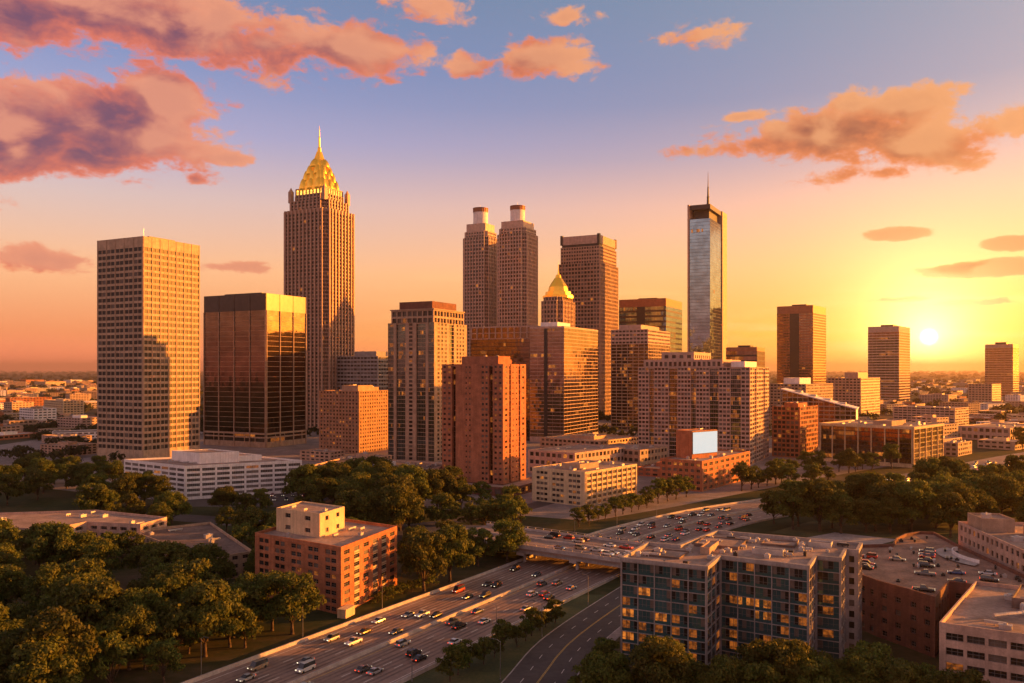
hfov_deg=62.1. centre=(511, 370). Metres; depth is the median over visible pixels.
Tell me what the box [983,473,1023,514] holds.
broadleaf tree
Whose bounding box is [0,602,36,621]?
broadleaf tree
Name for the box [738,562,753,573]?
window
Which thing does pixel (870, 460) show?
broadleaf tree
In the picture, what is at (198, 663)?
ground
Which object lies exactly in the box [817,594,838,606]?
window
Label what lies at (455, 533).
broadleaf tree
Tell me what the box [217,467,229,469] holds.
window
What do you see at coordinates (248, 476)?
window
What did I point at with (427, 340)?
condo tower
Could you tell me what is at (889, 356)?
office tower
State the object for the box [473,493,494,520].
broadleaf tree
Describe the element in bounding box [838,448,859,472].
broadleaf tree
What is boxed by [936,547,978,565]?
parking ramp
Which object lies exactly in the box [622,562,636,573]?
window
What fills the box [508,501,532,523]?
broadleaf tree
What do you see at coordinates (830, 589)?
window
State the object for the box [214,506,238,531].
broadleaf tree
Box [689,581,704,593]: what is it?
window
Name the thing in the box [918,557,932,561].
sedan
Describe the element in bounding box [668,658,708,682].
broadleaf tree
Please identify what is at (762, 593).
window
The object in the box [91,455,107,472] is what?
broadleaf tree
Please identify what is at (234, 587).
broadleaf tree
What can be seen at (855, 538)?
side lot
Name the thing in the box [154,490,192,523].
broadleaf tree
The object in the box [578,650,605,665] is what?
broadleaf tree
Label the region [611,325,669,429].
office block
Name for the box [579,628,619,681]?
sidewalk
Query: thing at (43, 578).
broadleaf tree
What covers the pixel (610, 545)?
sedan
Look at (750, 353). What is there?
office block
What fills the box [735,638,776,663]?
broadleaf tree
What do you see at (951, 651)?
window
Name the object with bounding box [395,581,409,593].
shrub
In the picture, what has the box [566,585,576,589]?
sedan
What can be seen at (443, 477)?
broadleaf tree
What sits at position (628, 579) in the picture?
window
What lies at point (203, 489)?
window
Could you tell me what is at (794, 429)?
brick midrise
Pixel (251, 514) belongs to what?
broadleaf tree
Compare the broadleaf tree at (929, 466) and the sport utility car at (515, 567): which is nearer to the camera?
the sport utility car at (515, 567)
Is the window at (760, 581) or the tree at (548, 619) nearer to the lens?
the window at (760, 581)
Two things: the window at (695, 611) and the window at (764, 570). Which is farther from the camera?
the window at (764, 570)
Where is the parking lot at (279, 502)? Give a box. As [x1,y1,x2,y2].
[153,492,333,506]
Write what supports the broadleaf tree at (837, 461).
on the city pavement
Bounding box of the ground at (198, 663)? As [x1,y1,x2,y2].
[0,373,1023,682]
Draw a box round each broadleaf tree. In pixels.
[0,465,3,476]
[0,473,28,505]
[0,517,23,541]
[0,527,20,551]
[0,542,24,563]
[0,550,26,580]
[0,564,31,606]
[0,601,23,631]
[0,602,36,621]
[0,626,42,682]
[3,464,25,480]
[3,578,13,607]
[5,633,92,682]
[6,606,101,679]
[11,456,34,476]
[11,523,56,568]
[21,562,82,611]
[22,451,46,458]
[22,468,53,499]
[23,521,77,564]
[25,457,44,474]
[27,459,58,492]
[32,572,108,618]
[45,459,61,484]
[51,577,135,630]
[53,530,104,564]
[54,556,114,580]
[55,461,78,488]
[59,455,81,477]
[62,464,86,486]
[69,462,105,485]
[71,482,114,510]
[78,538,124,570]
[79,473,110,498]
[84,632,136,682]
[89,619,133,675]
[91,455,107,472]
[93,490,121,510]
[95,604,160,670]
[100,459,123,482]
[101,531,125,558]
[106,471,143,508]
[108,586,171,656]
[113,493,146,514]
[114,529,145,554]
[121,541,157,568]
[125,618,165,669]
[126,576,168,597]
[131,470,158,505]
[138,540,193,577]
[140,475,174,499]
[141,636,185,682]
[146,501,172,520]
[146,572,188,611]
[147,495,161,511]
[147,562,173,578]
[151,508,173,525]
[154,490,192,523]
[158,601,199,652]
[162,558,222,600]
[162,598,193,643]
[169,578,242,656]
[173,635,202,653]
[188,579,214,640]
[189,542,236,580]
[207,485,238,513]
[209,588,255,647]
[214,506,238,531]
[221,582,258,637]
[225,605,263,647]
[227,571,265,627]
[231,505,265,535]
[231,522,255,545]
[232,493,254,510]
[240,587,268,636]
[243,547,254,573]
[248,570,290,630]
[249,488,273,508]
[250,525,271,547]
[261,570,326,634]
[263,509,275,524]
[266,514,275,526]
[281,469,303,494]
[287,463,321,496]
[293,484,324,503]
[303,464,326,484]
[310,477,335,501]
[323,465,350,500]
[323,478,340,502]
[324,460,351,471]
[330,476,348,499]
[332,481,369,504]
[333,489,367,520]
[337,472,370,489]
[344,456,370,468]
[345,492,387,523]
[349,460,374,474]
[365,455,394,467]
[367,475,382,488]
[368,472,384,480]
[370,472,416,498]
[372,460,401,473]
[373,492,388,508]
[378,482,424,530]
[393,465,432,498]
[395,464,414,477]
[396,530,447,591]
[397,525,428,573]
[403,502,426,525]
[420,468,458,507]
[425,492,461,521]
[428,523,474,581]
[434,465,466,485]
[435,519,455,542]
[449,479,475,509]
[457,502,482,524]
[462,527,495,565]
[472,481,491,496]
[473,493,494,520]
[473,503,492,524]
[478,499,492,524]
[486,503,506,523]
[487,519,530,562]
[493,494,513,515]
[495,484,526,504]
[498,499,529,521]
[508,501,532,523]
[567,664,589,682]
[569,507,586,526]
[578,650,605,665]
[580,650,633,682]
[581,504,597,523]
[590,636,619,653]
[591,643,611,654]
[592,505,604,520]
[600,503,611,518]
[607,496,622,516]
[617,494,632,513]
[626,493,639,511]
[627,638,695,682]
[631,634,695,681]
[634,495,644,509]
[637,486,654,498]
[641,494,653,505]
[648,477,667,503]
[660,478,678,500]
[666,474,687,498]
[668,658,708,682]
[682,475,695,496]
[692,654,745,682]
[724,660,757,682]
[730,460,754,490]
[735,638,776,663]
[741,661,785,682]
[742,465,762,488]
[756,469,765,487]
[756,639,787,681]
[758,490,786,523]
[758,638,819,682]
[763,466,775,485]
[765,459,785,484]
[768,479,816,529]
[772,457,785,479]
[774,480,818,526]
[777,462,800,479]
[782,655,847,682]
[786,459,799,477]
[794,478,839,531]
[796,450,815,470]
[801,463,823,481]
[805,645,822,656]
[806,462,821,476]
[811,450,826,460]
[811,455,826,466]
[817,489,846,527]
[817,650,851,670]
[818,493,858,533]
[820,465,836,479]
[826,657,855,681]
[830,453,843,471]
[831,484,840,489]
[833,480,853,498]
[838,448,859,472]
[841,473,874,502]
[842,652,886,682]
[843,640,892,670]
[849,457,863,471]
[852,470,889,498]
[857,453,864,469]
[858,452,866,468]
[862,451,879,470]
[868,480,915,528]
[868,658,922,682]
[871,655,918,682]
[882,442,900,468]
[885,472,905,482]
[890,478,940,531]
[895,657,923,674]
[907,457,944,480]
[911,472,931,481]
[915,673,946,682]
[918,662,953,677]
[924,481,954,527]
[926,474,952,482]
[927,491,974,537]
[931,470,961,480]
[932,467,956,477]
[932,480,980,527]
[933,455,959,473]
[936,667,989,682]
[943,461,969,477]
[950,478,975,515]
[953,458,968,468]
[955,486,990,513]
[956,472,976,477]
[960,476,985,490]
[965,469,977,472]
[970,473,991,478]
[971,481,995,500]
[975,494,1000,512]
[976,470,998,475]
[978,465,999,475]
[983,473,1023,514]
[985,462,1009,474]
[1001,471,1023,491]
[1003,454,1023,471]
[1004,460,1021,472]
[1007,481,1023,512]
[1011,426,1023,436]
[1013,493,1023,513]
[1015,501,1023,521]
[1016,436,1023,449]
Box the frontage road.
[503,588,619,682]
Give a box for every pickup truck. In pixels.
[344,636,362,645]
[414,609,429,617]
[445,617,459,624]
[451,621,466,629]
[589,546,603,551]
[618,544,632,549]
[912,584,934,592]
[914,569,935,576]
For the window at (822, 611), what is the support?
in the glass apartment block at (705, 598)
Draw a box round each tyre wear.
[216,502,760,682]
[225,503,758,682]
[234,503,763,682]
[242,505,755,682]
[251,479,905,682]
[260,505,765,682]
[271,508,753,682]
[279,481,908,682]
[312,511,760,682]
[320,511,765,682]
[331,513,760,682]
[340,513,765,682]
[349,514,765,682]
[357,514,770,682]
[366,514,776,682]
[375,514,781,682]
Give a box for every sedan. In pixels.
[236,673,255,682]
[297,656,314,663]
[354,664,371,672]
[357,627,371,634]
[366,667,383,675]
[372,616,385,623]
[389,627,402,634]
[401,611,414,617]
[411,654,427,661]
[429,611,442,617]
[447,638,461,643]
[462,593,473,598]
[471,608,483,613]
[478,618,490,623]
[482,581,492,586]
[520,605,531,610]
[532,571,541,576]
[543,535,554,538]
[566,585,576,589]
[604,543,615,546]
[862,564,873,569]
[889,555,905,561]
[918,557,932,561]
[919,553,934,558]
[947,569,965,574]
[948,577,966,582]
[979,570,996,575]
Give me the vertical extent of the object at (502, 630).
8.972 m
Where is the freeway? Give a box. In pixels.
[195,453,1023,682]
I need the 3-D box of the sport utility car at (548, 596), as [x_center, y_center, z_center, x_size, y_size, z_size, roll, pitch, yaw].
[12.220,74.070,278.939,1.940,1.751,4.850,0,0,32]
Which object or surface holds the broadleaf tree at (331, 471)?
on the parking lot at (279, 502)
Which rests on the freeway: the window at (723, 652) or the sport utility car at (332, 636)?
the sport utility car at (332, 636)
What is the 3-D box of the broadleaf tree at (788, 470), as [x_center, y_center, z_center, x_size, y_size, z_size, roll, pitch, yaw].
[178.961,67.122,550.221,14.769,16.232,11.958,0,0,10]
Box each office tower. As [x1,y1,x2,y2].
[97,236,199,461]
[203,292,306,447]
[559,233,617,414]
[619,298,681,351]
[777,304,825,382]
[868,325,909,400]
[985,342,1018,396]
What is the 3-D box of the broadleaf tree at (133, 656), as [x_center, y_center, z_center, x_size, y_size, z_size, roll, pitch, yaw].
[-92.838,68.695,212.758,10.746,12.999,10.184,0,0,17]
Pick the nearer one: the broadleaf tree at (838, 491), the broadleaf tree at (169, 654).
the broadleaf tree at (169, 654)
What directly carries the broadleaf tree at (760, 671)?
on the ground at (198, 663)
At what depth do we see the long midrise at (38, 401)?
1733.47 m
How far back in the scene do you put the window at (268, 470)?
517.30 m
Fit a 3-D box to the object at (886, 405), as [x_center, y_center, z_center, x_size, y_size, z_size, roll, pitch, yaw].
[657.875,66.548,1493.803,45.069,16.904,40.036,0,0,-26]
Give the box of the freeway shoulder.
[194,452,1023,682]
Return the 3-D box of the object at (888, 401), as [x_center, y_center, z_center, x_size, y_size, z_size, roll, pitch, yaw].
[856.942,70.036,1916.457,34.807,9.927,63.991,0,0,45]
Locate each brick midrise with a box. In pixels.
[319,384,387,453]
[772,401,817,457]
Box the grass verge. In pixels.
[404,595,605,682]
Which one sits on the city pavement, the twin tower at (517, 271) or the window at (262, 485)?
the twin tower at (517, 271)
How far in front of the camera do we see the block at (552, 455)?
625.12 m
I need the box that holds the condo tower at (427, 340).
[388,301,466,461]
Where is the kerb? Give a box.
[501,587,619,682]
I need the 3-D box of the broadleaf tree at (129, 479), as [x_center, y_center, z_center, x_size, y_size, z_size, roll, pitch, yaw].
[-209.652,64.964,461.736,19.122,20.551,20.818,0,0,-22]
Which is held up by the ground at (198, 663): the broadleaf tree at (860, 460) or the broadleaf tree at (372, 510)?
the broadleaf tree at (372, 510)
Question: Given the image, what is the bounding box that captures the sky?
[0,0,1023,372]
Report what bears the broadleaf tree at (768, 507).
on the ground at (198, 663)
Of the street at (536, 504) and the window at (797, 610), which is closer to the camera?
the window at (797, 610)
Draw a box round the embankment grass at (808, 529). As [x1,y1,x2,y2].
[771,518,957,541]
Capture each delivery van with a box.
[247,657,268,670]
[295,659,315,672]
[452,584,464,592]
[547,531,559,537]
[675,525,682,530]
[722,506,730,511]
[739,514,746,518]
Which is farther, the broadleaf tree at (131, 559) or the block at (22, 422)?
the block at (22, 422)
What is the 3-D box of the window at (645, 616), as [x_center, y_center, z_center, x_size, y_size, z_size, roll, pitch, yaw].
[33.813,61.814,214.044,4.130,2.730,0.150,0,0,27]
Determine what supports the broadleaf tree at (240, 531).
on the ground at (198, 663)
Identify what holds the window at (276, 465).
in the white office block at (198, 474)
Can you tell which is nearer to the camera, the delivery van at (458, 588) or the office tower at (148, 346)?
the delivery van at (458, 588)
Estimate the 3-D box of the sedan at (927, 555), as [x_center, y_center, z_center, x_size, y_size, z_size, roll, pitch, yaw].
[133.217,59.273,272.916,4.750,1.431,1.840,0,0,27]
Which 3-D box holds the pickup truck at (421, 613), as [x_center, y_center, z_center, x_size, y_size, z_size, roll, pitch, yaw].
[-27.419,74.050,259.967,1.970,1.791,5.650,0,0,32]
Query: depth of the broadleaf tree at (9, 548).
288.64 m
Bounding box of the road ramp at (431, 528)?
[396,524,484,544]
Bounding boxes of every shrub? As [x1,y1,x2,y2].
[369,593,386,602]
[377,586,397,599]
[382,584,401,596]
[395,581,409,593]
[404,580,418,591]
[412,574,432,588]
[418,574,439,586]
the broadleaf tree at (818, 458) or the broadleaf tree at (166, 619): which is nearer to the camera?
the broadleaf tree at (166, 619)
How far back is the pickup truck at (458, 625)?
247.21 m
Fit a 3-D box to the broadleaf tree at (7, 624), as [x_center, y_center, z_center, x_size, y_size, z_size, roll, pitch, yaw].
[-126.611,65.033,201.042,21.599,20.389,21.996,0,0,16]
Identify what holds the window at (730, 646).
in the glass apartment block at (705, 598)
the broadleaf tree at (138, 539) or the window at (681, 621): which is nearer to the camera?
the window at (681, 621)
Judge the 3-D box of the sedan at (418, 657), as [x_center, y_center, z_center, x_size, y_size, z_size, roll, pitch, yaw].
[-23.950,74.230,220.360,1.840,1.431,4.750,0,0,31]
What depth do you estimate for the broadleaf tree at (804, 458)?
619.37 m
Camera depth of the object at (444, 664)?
204.55 m
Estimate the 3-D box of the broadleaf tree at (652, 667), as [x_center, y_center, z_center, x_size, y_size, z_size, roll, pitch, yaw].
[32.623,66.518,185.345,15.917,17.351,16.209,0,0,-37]
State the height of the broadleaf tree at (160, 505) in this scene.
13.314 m
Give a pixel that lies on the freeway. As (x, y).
(999, 460)
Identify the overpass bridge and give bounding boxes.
[451,521,647,569]
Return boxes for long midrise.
[5,397,51,405]
[893,405,968,425]
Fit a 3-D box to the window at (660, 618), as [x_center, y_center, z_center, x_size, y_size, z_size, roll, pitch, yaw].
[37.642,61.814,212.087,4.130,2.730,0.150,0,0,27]
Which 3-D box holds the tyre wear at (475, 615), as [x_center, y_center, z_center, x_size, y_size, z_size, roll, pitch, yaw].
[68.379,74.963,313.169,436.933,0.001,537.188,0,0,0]
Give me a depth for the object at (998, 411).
1431.22 m
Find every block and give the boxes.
[0,510,166,557]
[3,419,37,427]
[40,441,96,456]
[42,433,91,443]
[44,398,83,414]
[124,449,301,499]
[255,501,396,618]
[300,448,344,461]
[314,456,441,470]
[337,351,387,389]
[340,451,391,459]
[471,322,597,441]
[528,444,624,472]
[532,460,636,505]
[540,433,637,447]
[607,443,667,466]
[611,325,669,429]
[620,530,862,665]
[637,462,659,476]
[638,351,768,465]
[660,428,749,491]
[726,345,764,366]
[769,377,832,425]
[819,419,943,467]
[827,372,879,415]
[939,581,1023,682]
[944,436,961,440]
[944,439,971,456]
[958,512,1023,573]
[960,423,1023,439]
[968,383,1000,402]
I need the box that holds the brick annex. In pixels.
[131,522,250,579]
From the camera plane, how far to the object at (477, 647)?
214.47 m
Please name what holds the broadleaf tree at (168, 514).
on the ground at (198, 663)
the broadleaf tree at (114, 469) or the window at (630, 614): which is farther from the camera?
the broadleaf tree at (114, 469)
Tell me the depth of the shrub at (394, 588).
281.90 m
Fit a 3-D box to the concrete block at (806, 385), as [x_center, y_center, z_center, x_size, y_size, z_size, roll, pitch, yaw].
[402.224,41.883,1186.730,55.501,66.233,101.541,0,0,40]
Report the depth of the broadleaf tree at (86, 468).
509.64 m
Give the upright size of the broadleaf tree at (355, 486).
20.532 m
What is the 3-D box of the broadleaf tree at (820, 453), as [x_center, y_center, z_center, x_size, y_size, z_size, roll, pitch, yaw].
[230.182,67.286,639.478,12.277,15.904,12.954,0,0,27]
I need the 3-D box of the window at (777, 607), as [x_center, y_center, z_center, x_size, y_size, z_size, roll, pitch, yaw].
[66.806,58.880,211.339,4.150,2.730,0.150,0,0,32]
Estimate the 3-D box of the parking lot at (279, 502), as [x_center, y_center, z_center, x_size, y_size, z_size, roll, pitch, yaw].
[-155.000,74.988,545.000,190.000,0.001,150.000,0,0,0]
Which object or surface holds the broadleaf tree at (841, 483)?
on the ground at (198, 663)
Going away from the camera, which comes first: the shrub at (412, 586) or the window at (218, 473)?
the shrub at (412, 586)
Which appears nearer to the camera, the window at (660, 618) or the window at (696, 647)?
the window at (696, 647)
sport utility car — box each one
[323,632,339,641]
[395,638,409,646]
[405,648,421,656]
[479,590,490,597]
[491,580,501,587]
[510,565,519,570]
[526,590,537,596]
[537,580,547,585]
[539,590,549,596]
[543,594,554,599]
[552,579,562,585]
[562,534,574,539]
[572,538,584,542]
[574,544,586,549]
[601,550,614,555]
[618,526,626,530]
[628,529,636,533]
[862,552,877,558]
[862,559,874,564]
[918,560,934,567]
[919,547,935,552]
[919,550,934,555]
[979,574,998,582]
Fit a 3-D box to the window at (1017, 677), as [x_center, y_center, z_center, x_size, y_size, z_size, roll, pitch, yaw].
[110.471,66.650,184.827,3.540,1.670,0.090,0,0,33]
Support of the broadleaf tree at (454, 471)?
on the city pavement
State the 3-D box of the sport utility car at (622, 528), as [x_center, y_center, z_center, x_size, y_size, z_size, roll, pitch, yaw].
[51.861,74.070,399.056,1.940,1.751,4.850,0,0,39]
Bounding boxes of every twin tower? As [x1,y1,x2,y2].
[463,206,496,355]
[497,205,537,325]
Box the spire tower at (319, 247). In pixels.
[284,127,354,430]
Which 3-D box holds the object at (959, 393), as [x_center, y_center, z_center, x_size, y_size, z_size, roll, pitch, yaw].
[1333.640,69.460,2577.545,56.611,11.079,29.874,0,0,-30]
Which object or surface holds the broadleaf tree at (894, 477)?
on the ground at (198, 663)
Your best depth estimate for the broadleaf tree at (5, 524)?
326.77 m
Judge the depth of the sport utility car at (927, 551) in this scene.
274.91 m
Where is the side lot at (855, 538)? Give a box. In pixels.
[807,532,894,543]
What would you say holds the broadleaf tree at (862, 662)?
on the ground at (198, 663)
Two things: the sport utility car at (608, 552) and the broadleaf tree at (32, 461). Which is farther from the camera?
the broadleaf tree at (32, 461)
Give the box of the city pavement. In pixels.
[0,419,886,520]
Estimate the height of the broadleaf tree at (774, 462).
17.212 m
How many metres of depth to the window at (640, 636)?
214.67 m
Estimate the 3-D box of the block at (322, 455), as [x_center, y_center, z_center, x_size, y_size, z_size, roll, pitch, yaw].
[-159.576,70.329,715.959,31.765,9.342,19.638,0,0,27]
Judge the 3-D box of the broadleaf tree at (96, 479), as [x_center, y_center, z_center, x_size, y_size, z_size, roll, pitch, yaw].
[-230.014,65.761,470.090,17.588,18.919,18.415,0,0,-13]
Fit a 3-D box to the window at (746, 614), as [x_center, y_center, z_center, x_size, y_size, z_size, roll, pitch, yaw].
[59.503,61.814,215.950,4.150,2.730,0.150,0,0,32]
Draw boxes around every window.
[187,468,199,471]
[187,473,199,476]
[187,478,199,481]
[187,483,199,486]
[187,488,199,491]
[187,493,199,496]
[202,467,214,470]
[202,472,214,475]
[202,477,214,480]
[202,482,214,485]
[202,487,214,490]
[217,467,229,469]
[217,472,229,474]
[217,477,229,479]
[217,481,229,484]
[232,466,243,468]
[232,471,243,473]
[232,476,243,478]
[232,481,243,483]
[246,465,258,467]
[246,470,258,472]
[246,475,258,477]
[246,480,258,482]
[246,485,258,487]
[261,469,272,471]
[261,474,272,476]
[261,479,272,481]
[261,484,272,486]
[275,464,286,466]
[275,468,286,471]
[275,483,286,485]
[289,463,299,465]
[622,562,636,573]
[622,574,636,585]
[622,585,636,596]
[622,597,636,608]
[622,608,636,620]
[622,620,636,631]
[622,631,636,643]
[622,643,634,653]
[638,564,653,575]
[638,575,653,587]
[638,587,653,599]
[638,599,653,610]
[638,610,653,622]
[638,622,653,634]
[638,633,649,643]
[655,566,670,577]
[655,577,670,589]
[655,589,670,601]
[655,601,670,612]
[655,612,670,624]
[655,624,670,636]
[672,567,687,579]
[672,579,687,591]
[672,591,687,603]
[672,603,687,615]
[672,615,687,627]
[672,627,687,639]
[675,639,687,650]
[689,569,704,581]
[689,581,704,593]
[689,593,704,605]
[689,605,704,617]
[689,617,704,629]
[689,629,704,641]
[689,641,704,653]
[689,653,704,662]
[708,568,710,579]
[722,560,736,571]
[722,571,736,583]
[722,583,736,594]
[722,594,736,606]
[722,606,736,617]
[722,617,736,629]
[722,628,736,640]
[722,640,736,652]
[722,651,736,659]
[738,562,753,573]
[738,573,753,585]
[738,585,753,597]
[738,596,753,608]
[738,608,753,620]
[738,619,753,631]
[738,631,753,642]
[755,564,770,576]
[755,576,770,587]
[755,587,770,599]
[755,599,770,611]
[755,611,770,623]
[755,622,770,634]
[755,634,770,643]
[772,566,788,578]
[772,578,788,590]
[772,590,788,602]
[772,601,788,613]
[772,613,788,625]
[772,625,788,637]
[790,568,806,580]
[790,580,806,592]
[790,592,806,604]
[790,604,806,616]
[790,616,806,628]
[790,628,806,640]
[817,560,838,572]
[817,571,838,583]
[817,583,838,595]
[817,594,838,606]
[817,606,838,618]
[817,617,838,629]
[817,628,838,641]
[817,640,838,652]
[817,651,838,660]
[946,633,962,641]
[946,647,962,656]
[946,662,962,670]
[967,636,984,644]
[967,651,984,659]
[967,666,984,674]
[989,639,1006,648]
[989,654,1006,663]
[989,669,1006,678]
[1011,642,1023,650]
[1011,658,1023,666]
[1011,673,1023,681]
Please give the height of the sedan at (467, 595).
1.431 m
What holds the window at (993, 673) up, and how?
in the flat roofed block at (981, 626)
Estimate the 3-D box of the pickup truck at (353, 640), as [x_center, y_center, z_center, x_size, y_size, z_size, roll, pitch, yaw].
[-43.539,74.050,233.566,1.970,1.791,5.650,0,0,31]
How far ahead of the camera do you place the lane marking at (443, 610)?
255.87 m
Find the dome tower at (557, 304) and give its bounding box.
[541,270,574,326]
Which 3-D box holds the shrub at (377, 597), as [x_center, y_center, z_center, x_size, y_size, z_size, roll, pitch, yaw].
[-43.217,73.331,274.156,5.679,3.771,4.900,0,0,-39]
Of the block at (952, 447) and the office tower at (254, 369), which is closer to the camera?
the block at (952, 447)
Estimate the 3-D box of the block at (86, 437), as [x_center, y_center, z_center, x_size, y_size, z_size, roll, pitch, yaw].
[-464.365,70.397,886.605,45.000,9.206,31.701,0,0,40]
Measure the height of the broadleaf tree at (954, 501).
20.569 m
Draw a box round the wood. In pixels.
[0,370,1023,460]
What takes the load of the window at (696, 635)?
in the glass apartment block at (705, 598)
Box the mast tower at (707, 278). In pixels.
[687,184,726,358]
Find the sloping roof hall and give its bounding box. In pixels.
[781,388,858,444]
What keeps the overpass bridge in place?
on the ground at (198, 663)
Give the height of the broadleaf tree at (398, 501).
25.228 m
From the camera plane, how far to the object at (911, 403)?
1703.85 m
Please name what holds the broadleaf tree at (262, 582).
on the ground at (198, 663)
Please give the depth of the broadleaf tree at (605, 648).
205.66 m
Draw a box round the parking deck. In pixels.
[862,531,1023,657]
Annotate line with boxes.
[520,597,617,682]
[537,606,618,682]
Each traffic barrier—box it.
[181,499,759,682]
[287,508,761,682]
[394,513,794,682]
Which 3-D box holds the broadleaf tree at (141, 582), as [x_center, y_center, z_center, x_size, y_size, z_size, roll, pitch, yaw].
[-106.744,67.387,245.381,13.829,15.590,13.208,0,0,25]
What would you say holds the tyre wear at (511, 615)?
on the freeway
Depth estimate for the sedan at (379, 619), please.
252.97 m
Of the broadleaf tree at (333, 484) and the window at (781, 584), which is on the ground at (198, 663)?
the broadleaf tree at (333, 484)
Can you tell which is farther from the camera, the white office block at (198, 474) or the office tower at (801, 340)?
the office tower at (801, 340)
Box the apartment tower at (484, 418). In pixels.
[434,355,531,496]
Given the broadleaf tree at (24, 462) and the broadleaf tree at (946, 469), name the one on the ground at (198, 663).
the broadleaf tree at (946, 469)
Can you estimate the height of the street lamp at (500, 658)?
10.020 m
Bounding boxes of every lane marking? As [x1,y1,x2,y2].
[203,501,757,682]
[307,510,760,681]
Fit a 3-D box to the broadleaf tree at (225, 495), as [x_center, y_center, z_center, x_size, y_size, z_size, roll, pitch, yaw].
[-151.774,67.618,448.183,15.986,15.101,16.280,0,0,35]
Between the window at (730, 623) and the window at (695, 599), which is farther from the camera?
the window at (730, 623)
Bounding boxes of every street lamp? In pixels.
[200,637,208,674]
[489,638,500,680]
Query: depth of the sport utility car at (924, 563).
259.43 m
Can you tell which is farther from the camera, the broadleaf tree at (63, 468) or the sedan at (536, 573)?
the broadleaf tree at (63, 468)
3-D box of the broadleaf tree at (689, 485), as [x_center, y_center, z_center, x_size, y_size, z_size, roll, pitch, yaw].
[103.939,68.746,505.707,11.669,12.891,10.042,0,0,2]
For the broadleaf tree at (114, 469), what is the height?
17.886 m
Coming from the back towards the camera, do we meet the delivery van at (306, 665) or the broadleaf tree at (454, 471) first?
the broadleaf tree at (454, 471)
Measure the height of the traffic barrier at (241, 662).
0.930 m
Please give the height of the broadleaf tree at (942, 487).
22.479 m
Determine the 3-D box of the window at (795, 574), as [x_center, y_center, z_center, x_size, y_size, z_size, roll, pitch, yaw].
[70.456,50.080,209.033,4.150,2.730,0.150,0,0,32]
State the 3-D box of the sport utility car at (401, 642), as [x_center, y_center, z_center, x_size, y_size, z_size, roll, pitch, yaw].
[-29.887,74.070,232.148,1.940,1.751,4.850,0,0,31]
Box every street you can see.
[0,512,262,525]
[417,501,553,524]
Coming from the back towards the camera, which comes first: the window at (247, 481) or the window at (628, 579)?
the window at (247, 481)

